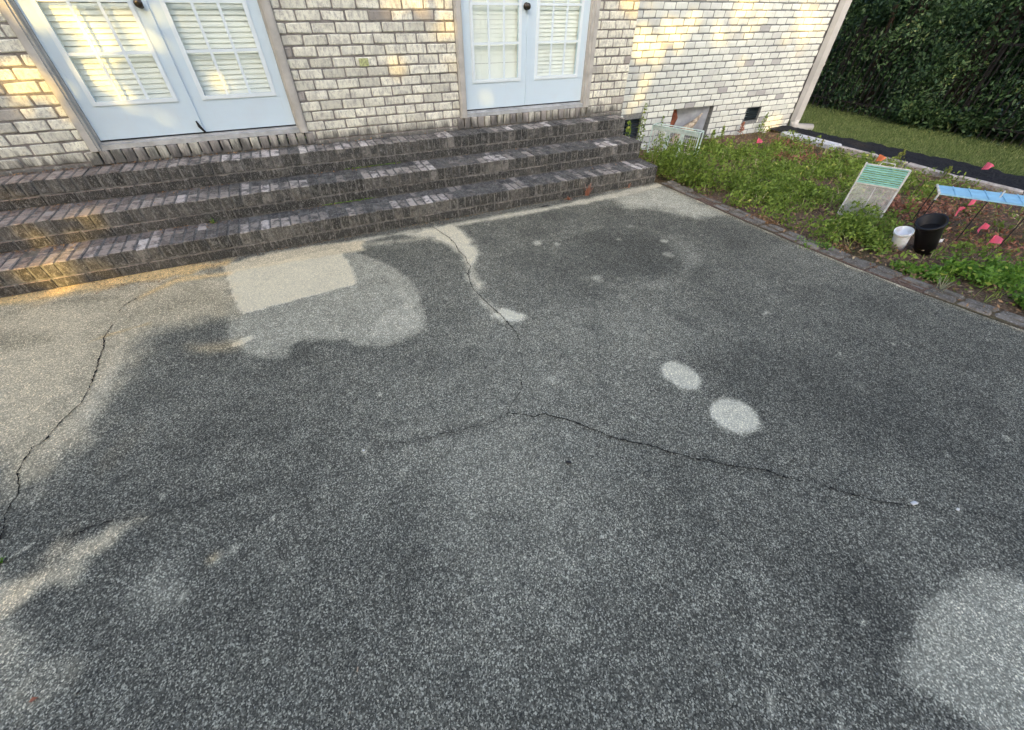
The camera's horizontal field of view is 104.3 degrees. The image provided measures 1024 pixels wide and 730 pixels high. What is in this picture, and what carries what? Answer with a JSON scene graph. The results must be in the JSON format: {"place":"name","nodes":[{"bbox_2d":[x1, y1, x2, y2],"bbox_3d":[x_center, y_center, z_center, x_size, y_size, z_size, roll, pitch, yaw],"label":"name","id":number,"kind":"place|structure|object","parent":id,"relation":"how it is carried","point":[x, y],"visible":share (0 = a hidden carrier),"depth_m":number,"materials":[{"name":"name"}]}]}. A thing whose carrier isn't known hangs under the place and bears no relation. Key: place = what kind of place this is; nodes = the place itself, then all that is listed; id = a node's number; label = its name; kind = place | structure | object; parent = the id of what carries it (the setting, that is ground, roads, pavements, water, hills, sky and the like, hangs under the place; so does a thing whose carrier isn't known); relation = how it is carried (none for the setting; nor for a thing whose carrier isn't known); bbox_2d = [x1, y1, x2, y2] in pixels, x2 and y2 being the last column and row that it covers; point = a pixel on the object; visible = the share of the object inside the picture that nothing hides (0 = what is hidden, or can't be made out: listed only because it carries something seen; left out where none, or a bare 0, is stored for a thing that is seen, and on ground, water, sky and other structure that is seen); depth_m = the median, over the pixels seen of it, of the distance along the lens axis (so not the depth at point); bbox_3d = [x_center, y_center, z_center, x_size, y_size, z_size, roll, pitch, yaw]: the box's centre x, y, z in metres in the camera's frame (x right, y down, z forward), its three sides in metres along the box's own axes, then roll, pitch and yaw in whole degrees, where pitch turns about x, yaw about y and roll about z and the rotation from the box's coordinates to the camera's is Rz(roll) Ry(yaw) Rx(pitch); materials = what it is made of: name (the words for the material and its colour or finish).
{"place":"outdoors","nodes":[
{"label":"outdoors","id":0,"kind":"place"},
{"bbox_2d":[0,182,1023,729],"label":"patio","id":1,"kind":"structure","parent":0,"point":[192,476],"depth_m":1.84,"materials":[{"name":"black"}]},
{"bbox_2d":[1,187,624,300],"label":"dirt crumbs","id":2,"kind":"object","parent":1,"relation":"on","point":[213,265],"visible":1,"depth_m":3.20,"materials":[{"name":"brown soil"}]},
{"bbox_2d":[0,115,657,297],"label":"brick steps","id":3,"kind":"structure","parent":1,"relation":"on","point":[260,197],"depth_m":3.65,"materials":[{"name":"grey brick"}]},
{"bbox_2d":[0,114,622,256],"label":"leaf litter","id":4,"kind":"object","parent":3,"relation":"on","point":[154,202],"visible":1,"depth_m":3.33,"materials":[{"name":"brown plant"}]},
{"bbox_2d":[322,162,399,205],"bbox_3d":[-1.486,-1.822,3.983,0.882,0.213,0.382,-18,46,-19],"label":"moss","id":5,"kind":"object","parent":3,"relation":"on","point":[357,199],"visible":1,"depth_m":3.93,"materials":[{"name":"green plant"}]},
{"bbox_2d":[585,184,592,195],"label":"dead weed","id":6,"kind":"object","parent":1,"relation":"on","point":[587,191],"visible":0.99,"depth_m":4.58,"materials":[{"name":"brown plant"}]},
{"bbox_2d":[260,38,1023,194],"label":"ground","id":7,"kind":"structure","parent":0,"point":[865,91],"depth_m":11.45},
{"bbox_2d":[0,0,851,175],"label":"brick house","id":8,"kind":"structure","parent":7,"relation":"on","point":[88,83],"depth_m":3.82,"materials":[{"name":"brick"}]},
{"bbox_2d":[0,0,307,151],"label":"french door","id":9,"kind":"structure","parent":8,"relation":"in","point":[184,110],"depth_m":3.27,"materials":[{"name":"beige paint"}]},
{"bbox_2d":[453,0,600,118],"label":"french door","id":10,"kind":"structure","parent":8,"relation":"in","point":[525,83],"depth_m":4.36,"materials":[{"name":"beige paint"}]},
{"bbox_2d":[769,125,1023,193],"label":"mulch strip","id":11,"kind":"object","parent":7,"relation":"on","point":[993,175],"visible":0.83,"depth_m":5.74,"materials":[{"name":"black soil"}]},
{"bbox_2d":[978,162,994,174],"bbox_3d":[6.198,-2.534,5.200,0.100,0.200,0.054,23,47,22],"label":"marker flag","id":12,"kind":"object","parent":11,"relation":"on","point":[988,165],"visible":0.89,"depth_m":5.16,"materials":[{"name":"pink plastic"}]},
{"bbox_2d":[946,4,1023,115],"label":"hedge tree","id":13,"kind":"object","parent":7,"relation":"on","point":[995,69],"visible":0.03,"depth_m":8.03,"materials":[{"name":"green plant"}]},
{"bbox_2d":[639,131,1023,318],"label":"garden soil","id":14,"kind":"structure","parent":0,"point":[964,283],"depth_m":4.20,"materials":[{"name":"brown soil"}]},
{"bbox_2d":[625,121,631,136],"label":"tall weed","id":15,"kind":"object","parent":14,"relation":"on","point":[628,127],"visible":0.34,"depth_m":5.28,"materials":[{"name":"green plant"}]},
{"bbox_2d":[637,103,647,140],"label":"tall weed","id":16,"kind":"object","parent":14,"relation":"on","point":[644,121],"visible":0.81,"depth_m":5.69,"materials":[{"name":"green plant"}]},
{"bbox_2d":[656,115,664,144],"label":"tall weed","id":17,"kind":"object","parent":14,"relation":"on","point":[663,116],"visible":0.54,"depth_m":6.06,"materials":[{"name":"green plant"}]},
{"bbox_2d":[647,123,703,157],"bbox_3d":[2.334,-3.207,5.724,0.707,0.374,0.147,30,50,28],"label":"wire rack","id":18,"kind":"object","parent":14,"relation":"on","point":[682,132],"visible":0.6,"depth_m":5.63,"materials":[{"name":"white metal"}]},
{"bbox_2d":[708,129,715,140],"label":"tall weed","id":19,"kind":"object","parent":14,"relation":"on","point":[713,133],"visible":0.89,"depth_m":6.48,"materials":[{"name":"green plant"}]},
{"bbox_2d":[718,126,725,138],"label":"tall weed","id":20,"kind":"object","parent":14,"relation":"on","point":[722,135],"visible":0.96,"depth_m":6.55,"materials":[{"name":"green plant"}]},
{"bbox_2d":[737,121,745,136],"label":"tall weed","id":21,"kind":"object","parent":14,"relation":"on","point":[742,126],"visible":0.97,"depth_m":6.74,"materials":[{"name":"plant"}]},
{"bbox_2d":[758,112,768,130],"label":"tall weed","id":22,"kind":"object","parent":14,"relation":"on","point":[762,124],"visible":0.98,"depth_m":6.88,"materials":[{"name":"green plant"}]},
{"bbox_2d":[781,131,841,149],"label":"edging block","id":23,"kind":"structure","parent":14,"relation":"on","point":[827,143],"depth_m":6.44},
{"bbox_2d":[816,139,824,150],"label":"tall weed","id":24,"kind":"object","parent":14,"relation":"on","point":[821,144],"visible":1,"depth_m":6.16,"materials":[{"name":"green plant"}]},
{"bbox_2d":[639,127,1023,302],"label":"weeds","id":25,"kind":"object","parent":14,"relation":"on","point":[773,191],"visible":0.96,"depth_m":4.76,"materials":[{"name":"green plant"}]},
{"bbox_2d":[824,241,854,256],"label":"border tuft","id":26,"kind":"object","parent":14,"relation":"on","point":[842,246],"visible":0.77,"depth_m":3.68,"materials":[{"name":"green plant"}]},
{"bbox_2d":[657,180,1023,329],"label":"brick edging","id":27,"kind":"object","parent":14,"relation":"on","point":[973,306],"visible":0.68,"depth_m":3.43,"materials":[{"name":"brick"}]},
{"bbox_2d":[750,211,769,220],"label":"border tuft","id":28,"kind":"object","parent":27,"relation":"on","point":[758,216],"visible":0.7,"depth_m":4.20,"materials":[{"name":"green plant"}]},
{"bbox_2d":[763,217,779,224],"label":"border tuft","id":29,"kind":"object","parent":27,"relation":"on","point":[768,221],"visible":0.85,"depth_m":4.11,"materials":[{"name":"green plant"}]},
{"bbox_2d":[797,235,821,249],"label":"border tuft","id":30,"kind":"object","parent":27,"relation":"on","point":[806,243],"visible":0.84,"depth_m":3.70,"materials":[{"name":"green plant"}]},
{"bbox_2d":[809,238,834,249],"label":"border tuft","id":31,"kind":"object","parent":27,"relation":"on","point":[825,244],"visible":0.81,"depth_m":3.71,"materials":[{"name":"green plant"}]},
{"bbox_2d":[931,274,958,296],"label":"grass tuft","id":32,"kind":"object","parent":27,"relation":"on","point":[942,286],"visible":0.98,"depth_m":3.16,"materials":[{"name":"plant"}]},
{"bbox_2d":[830,216,860,233],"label":"garden plant","id":33,"kind":"object","parent":14,"relation":"on","point":[841,222],"visible":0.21,"depth_m":3.94,"materials":[{"name":"green plant"}]},
{"bbox_2d":[839,146,876,159],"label":"edging block","id":34,"kind":"structure","parent":14,"relation":"on","point":[857,151],"depth_m":6.08,"materials":[{"name":"paint"}]},
{"bbox_2d":[842,223,891,242],"bbox_3d":[3.373,-1.276,3.824,0.416,0.171,0.378,-18,46,-19],"label":"garden plant","id":35,"kind":"object","parent":14,"relation":"on","point":[863,233],"visible":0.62,"depth_m":3.78,"materials":[{"name":"green plant"}]},
{"bbox_2d":[850,235,894,251],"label":"garden plant","id":36,"kind":"object","parent":14,"relation":"on","point":[874,244],"visible":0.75,"depth_m":3.70,"materials":[{"name":"green plant"}]},
{"bbox_2d":[837,162,911,221],"bbox_3d":[3.657,-1.752,4.031,0.383,0.540,0.072,25,48,24],"label":"wire shelf","id":37,"kind":"object","parent":14,"relation":"on","point":[876,184],"visible":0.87,"depth_m":3.99,"materials":[{"name":"white metal"}]},
{"bbox_2d":[875,154,885,161],"bbox_3d":[5.023,-2.772,5.449,0.040,0.188,0.098,-29,50,-28],"label":"marker flag","id":38,"kind":"object","parent":14,"relation":"on","point":[880,157],"visible":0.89,"depth_m":5.42,"materials":[{"name":"orange plastic"}]},
{"bbox_2d":[749,135,1023,261],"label":"dead weeds","id":39,"kind":"object","parent":14,"relation":"on","point":[924,208],"visible":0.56,"depth_m":4.36,"materials":[{"name":"brown plant"}]},
{"bbox_2d":[873,155,907,167],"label":"edging block","id":40,"kind":"structure","parent":14,"relation":"on","point":[902,161],"depth_m":5.67,"materials":[{"name":"paint"}]},
{"bbox_2d":[890,226,914,250],"bbox_3d":[3.571,-1.161,3.666,0.179,0.218,0.141,-18,46,-19],"label":"bucket","id":41,"kind":"object","parent":14,"relation":"on","point":[902,235],"visible":0.88,"depth_m":3.64,"materials":[{"name":"white plastic"}]},
{"bbox_2d":[889,256,925,277],"bbox_3d":[3.426,-0.853,3.435,0.316,0.118,0.324,-18,46,-19],"label":"garden plant","id":42,"kind":"object","parent":14,"relation":"on","point":[913,268],"visible":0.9,"depth_m":3.40,"materials":[{"name":"green plant"}]},
{"bbox_2d":[913,213,948,255],"bbox_3d":[3.755,-1.180,3.612,0.326,0.383,0.220,-18,46,-19],"label":"plant pot","id":43,"kind":"object","parent":14,"relation":"on","point":[929,228],"visible":0.95,"depth_m":3.56,"materials":[{"name":"black plastic"}]},
{"bbox_2d":[904,162,957,179],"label":"edging block","id":44,"kind":"structure","parent":14,"relation":"on","point":[919,167],"depth_m":5.43,"materials":[{"name":"paint"}]},
{"bbox_2d":[916,262,966,289],"bbox_3d":[3.537,-0.739,3.305,0.266,0.134,0.425,10,43,10],"label":"garden plant","id":45,"kind":"object","parent":14,"relation":"on","point":[934,270],"visible":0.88,"depth_m":3.31,"materials":[{"name":"green plant"}]},
{"bbox_2d":[942,166,952,178],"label":"tall weed","id":46,"kind":"object","parent":14,"relation":"on","point":[948,171],"visible":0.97,"depth_m":5.21,"materials":[{"name":"green plant"}]},
{"bbox_2d":[949,206,964,218],"bbox_3d":[4.599,-1.555,4.123,0.093,0.184,0.037,-18,46,-19],"label":"marker flag","id":47,"kind":"object","parent":14,"relation":"on","point":[960,208],"visible":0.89,"depth_m":4.08,"materials":[{"name":"pink plastic"}]},
{"bbox_2d":[937,252,984,277],"bbox_3d":[3.777,-0.830,3.373,0.393,0.177,0.383,-18,46,-19],"label":"garden plant","id":48,"kind":"object","parent":14,"relation":"on","point":[959,265],"visible":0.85,"depth_m":3.33,"materials":[{"name":"green plant"}]},
{"bbox_2d":[911,184,1023,247],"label":"wire stand","id":49,"kind":"object","parent":14,"relation":"on","point":[997,197],"visible":0.97,"depth_m":3.71,"materials":[{"name":"blue metal"}]},
{"bbox_2d":[966,199,976,206],"bbox_3d":[5.071,-1.773,4.384,0.099,0.160,0.042,-18,46,-19],"label":"marker flag","id":50,"kind":"object","parent":14,"relation":"on","point":[972,201],"visible":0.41,"depth_m":4.36,"materials":[{"name":"pink plastic"}]},
{"bbox_2d":[965,223,989,243],"bbox_3d":[4.330,-1.213,3.710,0.084,0.234,0.051,-8,43,-9],"label":"marker flag","id":51,"kind":"object","parent":14,"relation":"on","point":[985,226],"visible":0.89,"depth_m":3.66,"materials":[{"name":"pink plastic"}]},
{"bbox_2d":[976,235,1002,255],"bbox_3d":[4.195,-1.028,3.506,0.081,0.235,0.044,20,46,20],"label":"marker flag","id":52,"kind":"object","parent":14,"relation":"on","point":[997,239],"visible":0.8,"depth_m":3.45,"materials":[{"name":"pink plastic"}]},
{"bbox_2d":[956,176,1023,194],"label":"edging block","id":53,"kind":"structure","parent":14,"relation":"on","point":[1003,188],"depth_m":4.96,"materials":[{"name":"paint"}]},
{"bbox_2d":[956,260,1023,287],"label":"garden plant","id":54,"kind":"object","parent":14,"relation":"on","point":[985,279],"visible":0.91,"depth_m":3.21,"materials":[{"name":"green plant"}]},
{"bbox_2d":[976,251,1023,277],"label":"garden plant","id":55,"kind":"object","parent":14,"relation":"on","point":[995,261],"visible":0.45,"depth_m":3.38,"materials":[{"name":"green plant"}]},
{"bbox_2d":[977,257,1023,293],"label":"garden plant","id":56,"kind":"object","parent":14,"relation":"on","point":[1018,281],"visible":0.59,"depth_m":3.23,"materials":[{"name":"green plant"}]},
{"bbox_2d":[1003,283,1023,308],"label":"garden plant","id":57,"kind":"object","parent":14,"relation":"on","point":[1020,296],"visible":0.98,"depth_m":3.05,"materials":[{"name":"green plant"}]},
{"bbox_2d":[746,85,1023,175],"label":"lawn","id":58,"kind":"structure","parent":0,"point":[1017,141],"depth_m":6.99,"materials":[{"name":"green plant"}]},
{"bbox_2d":[800,0,903,101],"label":"hedge tree","id":59,"kind":"object","parent":58,"relation":"on","point":[859,22],"visible":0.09,"depth_m":8.46,"materials":[{"name":"green plant"}]},
{"bbox_2d":[824,0,879,79],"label":"hedge tree","id":60,"kind":"object","parent":58,"relation":"on","point":[850,19],"visible":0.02,"depth_m":9.67,"materials":[{"name":"green plant"}]},
{"bbox_2d":[797,16,1023,146],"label":"picket fence","id":61,"kind":"object","parent":58,"relation":"on","point":[998,58],"visible":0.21,"depth_m":7.26,"materials":[{"name":"metal"}]},
{"bbox_2d":[809,0,1017,117],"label":"hedge tree","id":62,"kind":"object","parent":58,"relation":"on","point":[893,12],"visible":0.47,"depth_m":8.05,"materials":[{"name":"green plant"}]},
{"bbox_2d":[887,90,940,124],"bbox_3d":[7.540,-4.813,7.460,0.805,0.528,0.892,-18,46,-19],"label":"hedge shrub","id":63,"kind":"object","parent":58,"relation":"on","point":[900,115],"visible":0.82,"depth_m":7.44,"materials":[{"name":"green plant"}]},
{"bbox_2d":[858,0,991,99],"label":"hedge tree","id":64,"kind":"object","parent":58,"relation":"on","point":[896,33],"visible":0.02,"depth_m":8.82,"materials":[{"name":"green plant"}]},
{"bbox_2d":[860,0,1023,137],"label":"hedge tree","id":65,"kind":"object","parent":58,"relation":"on","point":[947,56],"visible":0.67,"depth_m":6.96,"materials":[{"name":"green plant"}]},
{"bbox_2d":[921,94,975,128],"bbox_3d":[7.871,-4.617,7.245,0.822,0.538,0.760,-18,46,-19],"label":"hedge shrub","id":66,"kind":"object","parent":58,"relation":"on","point":[935,115],"visible":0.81,"depth_m":7.19,"materials":[{"name":"green plant"}]},
{"bbox_2d":[954,97,1009,135],"bbox_3d":[8.152,-4.324,6.913,0.804,0.563,0.781,-28,50,-28],"label":"hedge shrub","id":67,"kind":"object","parent":58,"relation":"on","point":[969,120],"visible":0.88,"depth_m":6.89,"materials":[{"name":"green plant"}]},
{"bbox_2d":[953,0,1023,146],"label":"hedge tree","id":68,"kind":"object","parent":58,"relation":"on","point":[1015,76],"visible":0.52,"depth_m":6.55,"materials":[{"name":"green plant"}]},
{"bbox_2d":[997,107,1023,138],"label":"hedge shrub","id":69,"kind":"object","parent":58,"relation":"on","point":[1013,120],"visible":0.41,"depth_m":6.74,"materials":[{"name":"green plant"}]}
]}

